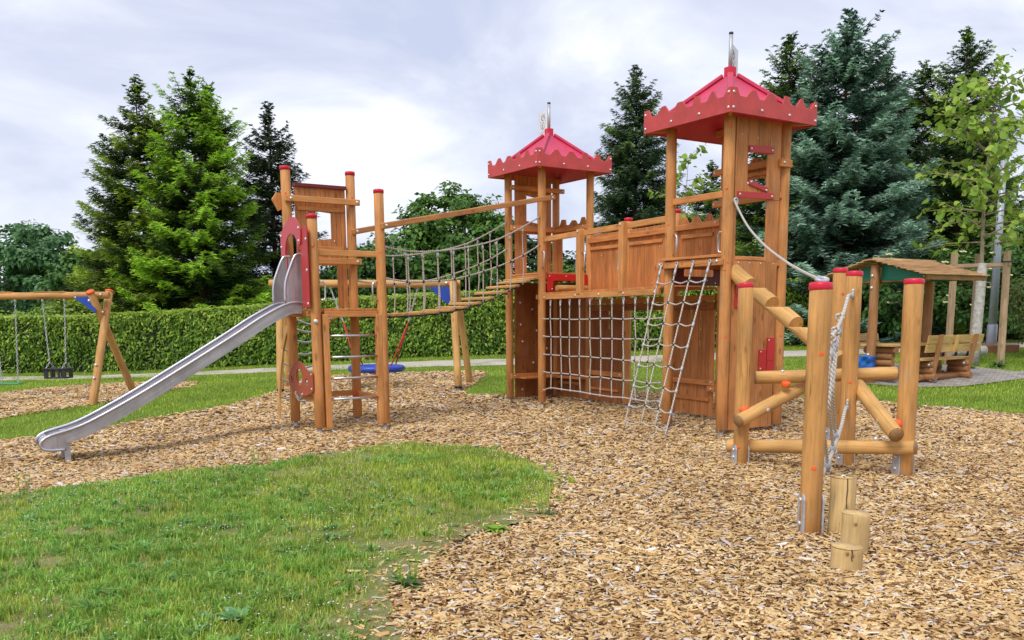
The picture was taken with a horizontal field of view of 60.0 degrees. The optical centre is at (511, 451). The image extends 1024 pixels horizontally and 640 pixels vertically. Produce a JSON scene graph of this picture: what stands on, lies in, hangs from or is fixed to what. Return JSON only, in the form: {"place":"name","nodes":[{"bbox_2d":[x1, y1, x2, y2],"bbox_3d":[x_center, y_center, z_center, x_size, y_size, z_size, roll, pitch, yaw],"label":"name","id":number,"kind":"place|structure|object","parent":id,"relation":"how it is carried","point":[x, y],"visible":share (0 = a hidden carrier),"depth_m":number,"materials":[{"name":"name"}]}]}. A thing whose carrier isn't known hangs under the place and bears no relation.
{"place":"outdoors","nodes":[
{"label":"outdoors","id":0,"kind":"place"},
{"bbox_2d":[0,383,194,415],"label":"wood chips","id":1,"kind":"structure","parent":0,"point":[7,414],"depth_m":18.40,"materials":[{"name":"brown wood"}]},
{"bbox_2d":[0,289,135,405],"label":"swing frame","id":2,"kind":"object","parent":1,"relation":"on","point":[89,299],"visible":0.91,"depth_m":18.10,"materials":[{"name":"brown wood"}]},
{"bbox_2d":[0,299,22,384],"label":"flat swing","id":3,"kind":"object","parent":2,"relation":"hanging from","point":[1,383],"visible":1,"depth_m":18.35,"materials":[{"name":"metal"}]},
{"bbox_2d":[41,299,72,378],"bbox_3d":[-9.396,-2.339,18.296,0.506,1.650,0.321,0,9,0],"label":"toddler swing","id":4,"kind":"object","parent":2,"relation":"hanging from","point":[61,371],"visible":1,"depth_m":18.27,"materials":[{"name":"rubber"}]},
{"bbox_2d":[0,439,574,639],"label":"lawn","id":5,"kind":"structure","parent":0,"point":[381,611],"depth_m":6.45,"materials":[{"name":"plant"}]},
{"bbox_2d":[206,522,228,530],"bbox_3d":[-2.354,0.603,7.093,0.229,0.079,0.202,4,10,28],"label":"weed plant","id":6,"kind":"object","parent":5,"relation":"on","point":[218,524],"visible":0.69,"depth_m":7.09,"materials":[{"name":"green plant"}]},
{"bbox_2d":[213,605,256,621],"bbox_3d":[-1.532,0.905,4.907,0.247,0.084,0.241,-5,10,-26],"label":"weed plant","id":7,"kind":"object","parent":5,"relation":"on","point":[232,611],"visible":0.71,"depth_m":4.93,"materials":[{"name":"green plant"}]},
{"bbox_2d":[243,601,273,631],"bbox_3d":[-1.377,0.892,4.810,0.160,0.148,0.166,0,9,0],"label":"weed plant","id":8,"kind":"object","parent":5,"relation":"on","point":[251,617],"visible":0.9,"depth_m":4.85,"materials":[{"name":"green plant"}]},
{"bbox_2d":[0,459,533,639],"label":"grass clumps","id":9,"kind":"object","parent":5,"relation":"on","point":[159,509],"visible":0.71,"depth_m":6.33,"materials":[{"name":"green plant"}]},
{"bbox_2d":[0,469,551,639],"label":"broad weeds","id":10,"kind":"object","parent":5,"relation":"on","point":[115,501],"visible":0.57,"depth_m":6.98,"materials":[{"name":"green plant"}]},
{"bbox_2d":[3,443,554,639],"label":"clover flowers","id":11,"kind":"object","parent":5,"relation":"on","point":[258,530],"visible":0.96,"depth_m":7.54,"materials":[{"name":"plant"}]},
{"bbox_2d":[0,370,1023,639],"bbox_3d":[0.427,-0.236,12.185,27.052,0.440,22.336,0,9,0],"label":"wood chip ground","id":12,"kind":"structure","parent":0,"point":[890,533],"depth_m":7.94,"materials":[{"name":"brown wood"}]},
{"bbox_2d":[15,472,31,489],"bbox_3d":[-5.211,0.320,9.462,0.159,0.202,0.120,0,9,0],"label":"weed plant","id":13,"kind":"object","parent":12,"relation":"on","point":[25,482],"visible":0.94,"depth_m":9.47,"materials":[{"name":"green plant"}]},
{"bbox_2d":[35,253,302,461],"bbox_3d":[-4.660,-1.363,12.272,3.570,2.787,0.564,-6,10,-32],"label":"metal slide","id":14,"kind":"object","parent":12,"relation":"on","point":[287,299],"visible":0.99,"depth_m":12.29,"materials":[{"name":"metal"}]},
{"bbox_2d":[250,446,260,465],"bbox_3d":[-2.929,0.049,10.100,0.127,0.223,0.170,-4,9,-24],"label":"weed plant","id":15,"kind":"object","parent":12,"relation":"on","point":[254,456],"visible":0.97,"depth_m":10.07,"materials":[{"name":"green plant"}]},
{"bbox_2d":[278,317,338,418],"bbox_3d":[-3.297,-1.388,14.469,0.815,1.749,1.030,-6,10,-32],"label":"arched ladder","id":16,"kind":"object","parent":12,"relation":"on","point":[281,362],"visible":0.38,"depth_m":14.57,"materials":[{"name":"brown wood"}]},
{"bbox_2d":[271,165,389,431],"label":"slide tower","id":17,"kind":"structure","parent":12,"relation":"on","point":[308,200],"depth_m":13.30,"materials":[{"name":"brown wood"}]},
{"bbox_2d":[268,279,472,392],"bbox_3d":[-3.136,-2.558,19.751,4.466,2.536,1.642,0,9,0],"label":"swing frame","id":18,"kind":"object","parent":12,"relation":"on","point":[457,322],"visible":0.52,"depth_m":19.58,"materials":[{"name":"brown wood"}]},
{"bbox_2d":[329,287,418,374],"bbox_3d":[-3.050,-2.721,19.813,1.551,1.962,1.273,7,11,39],"label":"nest swing","id":19,"kind":"object","parent":18,"relation":"hanging from","point":[371,368],"visible":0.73,"depth_m":19.69,"materials":[{"name":"blue plastic"}]},
{"bbox_2d":[385,552,423,591],"bbox_3d":[-0.665,0.746,5.554,0.281,0.258,0.278,0,9,0],"label":"weed plant","id":20,"kind":"object","parent":12,"relation":"on","point":[408,580],"visible":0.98,"depth_m":5.54,"materials":[{"name":"green plant"}]},
{"bbox_2d":[482,524,510,534],"bbox_3d":[-0.130,0.613,6.959,0.256,0.080,0.207,7,12,41],"label":"weed plant","id":21,"kind":"object","parent":12,"relation":"on","point":[494,528],"visible":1,"depth_m":6.94,"materials":[{"name":"green plant"}]},
{"bbox_2d":[535,482,560,518],"bbox_3d":[0.302,0.410,7.491,0.250,0.302,0.238,0,9,0],"label":"weed plant","id":22,"kind":"object","parent":12,"relation":"on","point":[546,511],"visible":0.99,"depth_m":7.50,"materials":[{"name":"green plant"}]},
{"bbox_2d":[488,102,611,405],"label":"tower","id":23,"kind":"structure","parent":12,"relation":"on","point":[539,165],"depth_m":17.27,"materials":[{"name":"brown wood"}]},
{"bbox_2d":[351,195,555,318],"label":"rope bridge","id":24,"kind":"structure","parent":23,"relation":"attached to","point":[452,307],"depth_m":15.00,"materials":[{"name":"brown wood"}]},
{"bbox_2d":[542,209,719,415],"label":"walkway","id":25,"kind":"structure","parent":12,"relation":"on","point":[625,258],"depth_m":14.89,"materials":[{"name":"brown wood"}]},
{"bbox_2d":[542,296,662,402],"bbox_3d":[1.391,-1.725,14.836,0.060,1.672,3.593,-5,10,-27],"label":"climbing net","id":26,"kind":"object","parent":25,"relation":"hanging from","point":[600,357],"visible":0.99,"depth_m":14.64,"materials":[{"name":"fabric"}]},
{"bbox_2d":[644,32,817,434],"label":"tower","id":27,"kind":"structure","parent":12,"relation":"on","point":[735,114],"depth_m":12.39,"materials":[{"name":"brown wood"}]},
{"bbox_2d":[623,259,711,438],"bbox_3d":[2.100,-1.461,12.398,0.945,2.395,1.174,-6,10,-32],"label":"rope ladder","id":28,"kind":"object","parent":27,"relation":"hanging from","point":[683,302],"visible":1,"depth_m":12.38,"materials":[{"name":"fabric"}]},
{"bbox_2d":[734,197,829,281],"bbox_3d":[2.667,-2.342,9.271,0.116,1.346,5.776,1,9,7],"label":"hand rope","id":29,"kind":"object","parent":27,"relation":"attached to","point":[817,278],"visible":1,"depth_m":8.29,"materials":[{"name":"fabric"}]},
{"bbox_2d":[731,264,841,368],"bbox_3d":[3.432,-1.759,11.257,0.210,1.325,2.294,-4,9,-20],"label":"notched log","id":30,"kind":"object","parent":27,"relation":"attached to","point":[788,318],"visible":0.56,"depth_m":11.30,"materials":[{"name":"brown wood"}]},
{"bbox_2d":[726,268,924,535],"bbox_3d":[3.305,-0.799,8.865,1.882,2.265,4.720,0,9,4],"label":"log climbing frame","id":31,"kind":"object","parent":12,"relation":"on","point":[826,301],"visible":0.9,"depth_m":9.22,"materials":[{"name":"beige wood"}]},
{"bbox_2d":[823,289,854,476],"bbox_3d":[3.008,-0.706,8.240,0.113,1.668,3.304,3,9,23],"label":"rope","id":32,"kind":"object","parent":31,"relation":"attached to","point":[831,452],"visible":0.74,"depth_m":8.19,"materials":[{"name":"fabric"}]},
{"bbox_2d":[827,473,856,532],"bbox_3d":[2.544,0.416,6.841,0.199,0.484,0.201,0,9,0],"label":"stepping stump","id":33,"kind":"object","parent":12,"relation":"on","point":[843,487],"visible":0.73,"depth_m":6.76,"materials":[{"name":"brown wood"}]},
{"bbox_2d":[830,542,862,573],"bbox_3d":[2.212,0.713,5.874,0.209,0.194,0.211,0,9,0],"label":"stepping stump","id":34,"kind":"object","parent":12,"relation":"on","point":[847,556],"visible":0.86,"depth_m":5.79,"materials":[{"name":"brown wood"}]},
{"bbox_2d":[840,509,869,554],"bbox_3d":[2.425,0.584,6.281,0.195,0.322,0.198,0,9,0],"label":"stepping stump","id":35,"kind":"object","parent":12,"relation":"on","point":[855,526],"visible":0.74,"depth_m":6.20,"materials":[{"name":"brown wood"}]},
{"bbox_2d":[0,334,1023,439],"bbox_3d":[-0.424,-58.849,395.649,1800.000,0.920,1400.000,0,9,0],"label":"ground","id":36,"kind":"structure","parent":0,"point":[135,413],"depth_m":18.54,"materials":[{"name":"green plant"}]},
{"bbox_2d":[0,219,73,314],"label":"leafy tree","id":37,"kind":"object","parent":36,"relation":"on","point":[8,285],"visible":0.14,"depth_m":43.01,"materials":[{"name":"green plant"}]},
{"bbox_2d":[0,223,94,315],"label":"leafy tree","id":38,"kind":"object","parent":36,"relation":"on","point":[35,262],"visible":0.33,"depth_m":40.92,"materials":[{"name":"green plant"}]},
{"bbox_2d":[0,299,140,322],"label":"garden shrub","id":39,"kind":"object","parent":36,"relation":"on","point":[52,309],"visible":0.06,"depth_m":29.59,"materials":[{"name":"green plant"}]},
{"bbox_2d":[33,248,113,314],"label":"leafy tree","id":40,"kind":"object","parent":36,"relation":"on","point":[71,260],"visible":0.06,"depth_m":39.29,"materials":[{"name":"green plant"}]},
{"bbox_2d":[53,214,133,321],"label":"conifer tree","id":41,"kind":"object","parent":36,"relation":"on","point":[102,266],"visible":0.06,"depth_m":34.18,"materials":[{"name":"green plant"}]},
{"bbox_2d":[63,74,219,319],"bbox_3d":[-13.371,-7.776,31.696,6.688,11.012,6.843,-9,12,-43],"label":"conifer tree","id":42,"kind":"object","parent":36,"relation":"on","point":[121,200],"visible":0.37,"depth_m":31.02,"materials":[{"name":"green plant"}]},
{"bbox_2d":[105,65,278,318],"bbox_3d":[-10.958,-7.813,31.255,6.561,10.819,7.021,0,9,0],"label":"conifer tree","id":43,"kind":"object","parent":36,"relation":"on","point":[213,196],"visible":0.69,"depth_m":30.16,"materials":[{"name":"green plant"}]},
{"bbox_2d":[208,101,332,302],"bbox_3d":[-9.340,-8.408,35.120,6.505,10.399,5.486,-6,10,-31],"label":"conifer tree","id":44,"kind":"object","parent":36,"relation":"on","point":[257,166],"visible":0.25,"depth_m":34.28,"materials":[{"name":"green plant"}]},
{"bbox_2d":[319,232,446,304],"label":"leafy tree","id":45,"kind":"object","parent":36,"relation":"on","point":[367,268],"visible":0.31,"depth_m":34.71,"materials":[{"name":"green plant"}]},
{"bbox_2d":[0,277,897,373],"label":"clipped hedge","id":46,"kind":"object","parent":36,"relation":"on","point":[166,339],"visible":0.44,"depth_m":28.04,"materials":[{"name":"green plant"}]},
{"bbox_2d":[371,180,530,296],"bbox_3d":[-2.597,-7.748,36.896,6.893,6.743,5.002,0,9,0],"label":"leafy tree","id":47,"kind":"object","parent":36,"relation":"on","point":[439,235],"visible":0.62,"depth_m":35.98,"materials":[{"name":"green plant"}]},
{"bbox_2d":[440,219,575,291],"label":"leafy tree","id":48,"kind":"object","parent":36,"relation":"on","point":[531,256],"visible":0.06,"depth_m":38.53,"materials":[{"name":"green plant"}]},
{"bbox_2d":[504,260,585,288],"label":"leafy tree","id":49,"kind":"object","parent":36,"relation":"on","point":[569,269],"visible":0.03,"depth_m":36.35,"materials":[{"name":"green plant"}]},
{"bbox_2d":[563,64,685,271],"bbox_3d":[5.308,-10.543,39.002,6.559,12.187,7.023,5,10,32],"label":"conifer tree","id":50,"kind":"object","parent":36,"relation":"on","point":[630,172],"visible":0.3,"depth_m":37.80,"materials":[{"name":"green plant"}]},
{"bbox_2d":[647,145,713,224],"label":"sapling tree","id":51,"kind":"object","parent":36,"relation":"on","point":[682,167],"visible":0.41,"depth_m":29.05,"materials":[{"name":"green plant"}]},
{"bbox_2d":[676,159,742,245],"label":"conifer tree","id":52,"kind":"object","parent":36,"relation":"on","point":[706,208],"visible":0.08,"depth_m":33.72,"materials":[{"name":"green plant"}]},
{"bbox_2d":[713,31,854,271],"bbox_3d":[9.810,-9.018,31.652,6.290,11.246,6.602,0,9,0],"label":"conifer tree","id":53,"kind":"object","parent":36,"relation":"on","point":[747,242],"visible":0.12,"depth_m":30.72,"materials":[{"name":"green plant"}]},
{"bbox_2d":[737,8,959,344],"bbox_3d":[10.810,-8.490,28.936,7.323,11.450,7.413,8,12,44],"label":"conifer tree","id":54,"kind":"object","parent":36,"relation":"on","point":[867,203],"visible":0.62,"depth_m":27.85,"materials":[{"name":"green plant"}]},
{"bbox_2d":[824,57,948,309],"bbox_3d":[13.379,-8.834,32.203,6.929,10.720,6.575,0,9,0],"label":"conifer tree","id":55,"kind":"object","parent":36,"relation":"on","point":[884,80],"visible":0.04,"depth_m":31.39,"materials":[{"name":"green plant"}]},
{"bbox_2d":[860,246,1023,338],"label":"flowering shrub","id":56,"kind":"object","parent":36,"relation":"on","point":[887,303],"visible":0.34,"depth_m":26.62,"materials":[{"name":"green plant"}]},
{"bbox_2d":[893,25,1023,339],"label":"conifer tree","id":57,"kind":"object","parent":36,"relation":"on","point":[949,193],"visible":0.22,"depth_m":30.21,"materials":[{"name":"green plant"}]},
{"bbox_2d":[897,48,1023,365],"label":"young tree","id":58,"kind":"object","parent":36,"relation":"on","point":[1001,149],"visible":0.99,"depth_m":21.10,"materials":[{"name":"green plant"}]},
{"bbox_2d":[941,346,987,356],"bbox_3d":[11.182,-2.518,22.338,1.634,0.297,0.265,-2,9,-10],"label":"striped log","id":59,"kind":"object","parent":36,"relation":"on","point":[983,350],"visible":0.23,"depth_m":22.29,"materials":[{"name":"white wood"}]},
{"bbox_2d":[944,251,1012,366],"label":"tree stakes","id":60,"kind":"object","parent":36,"relation":"on","point":[1006,264],"visible":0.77,"depth_m":21.50,"materials":[{"name":"brown wood"}]},
{"bbox_2d":[934,165,1023,334],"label":"conifer tree","id":61,"kind":"object","parent":36,"relation":"on","point":[1015,199],"visible":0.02,"depth_m":34.41,"materials":[{"name":"green plant"}]},
{"bbox_2d":[948,209,1023,312],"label":"leafy tree","id":62,"kind":"object","parent":36,"relation":"on","point":[1020,260],"visible":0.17,"depth_m":28.53,"materials":[{"name":"green plant"}]},
{"bbox_2d":[986,359,1008,366],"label":"weed plant","id":63,"kind":"object","parent":36,"relation":"on","point":[996,364],"visible":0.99,"depth_m":21.41,"materials":[{"name":"green plant"}]},
{"bbox_2d":[981,118,1019,353],"bbox_3d":[13.318,-5.829,24.274,1.315,6.353,0.717,-2,9,-9],"label":"street lamp","id":64,"kind":"object","parent":36,"relation":"on","point":[991,344],"visible":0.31,"depth_m":24.41,"materials":[{"name":"grey painted steel"},{"name":"concrete"}]},
{"bbox_2d":[1007,269,1023,344],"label":"garden shrub","id":65,"kind":"object","parent":36,"relation":"on","point":[1018,294],"visible":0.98,"depth_m":22.82,"materials":[{"name":"green plant"}]},
{"bbox_2d":[0,0,1023,301],"label":"sky","id":66,"kind":"structure","parent":0,"point":[409,97],"materials":[{"name":"white"}]},
{"bbox_2d":[1,342,1023,379],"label":"path","id":67,"kind":"structure","parent":0,"point":[479,362],"depth_m":25.63,"materials":[{"name":"grey concrete"}]},
{"bbox_2d":[866,363,1023,386],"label":"paved ground","id":68,"kind":"structure","parent":0,"point":[981,375],"depth_m":19.46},
{"bbox_2d":[859,333,896,355],"bbox_3d":[8.106,-2.262,20.699,2.000,0.992,0.685,-6,10,-32],"label":"picnic bench","id":69,"kind":"object","parent":68,"relation":"on","point":[863,336],"visible":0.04,"depth_m":21.05,"materials":[{"name":"brown wood"}]},
{"bbox_2d":[860,342,948,379],"bbox_3d":[8.752,-2.038,19.800,2.050,0.760,0.800,-6,10,-32],"label":"picnic table","id":70,"kind":"object","parent":68,"relation":"on","point":[885,354],"visible":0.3,"depth_m":19.22,"materials":[{"name":"brown wood"}]},
{"bbox_2d":[825,257,989,383],"bbox_3d":[8.552,-2.866,19.575,2.333,2.718,2.715,-6,10,-32],"label":"picnic shelter","id":71,"kind":"object","parent":68,"relation":"on","point":[877,272],"visible":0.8,"depth_m":18.96,"materials":[{"name":"brown wood"}]},
{"bbox_2d":[858,355,875,367],"bbox_3d":[7.559,-1.931,19.229,0.259,0.317,0.570,-6,10,-32],"label":"litter box","id":72,"kind":"object","parent":71,"relation":"attached to","point":[865,361],"visible":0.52,"depth_m":19.04,"materials":[{"name":"blue plastic"}]},
{"bbox_2d":[919,334,983,380],"bbox_3d":[9.433,-2.070,19.375,2.000,0.992,0.685,-6,10,-32],"label":"picnic bench","id":73,"kind":"object","parent":68,"relation":"on","point":[958,366],"visible":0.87,"depth_m":19.21,"materials":[{"name":"brown wood"}]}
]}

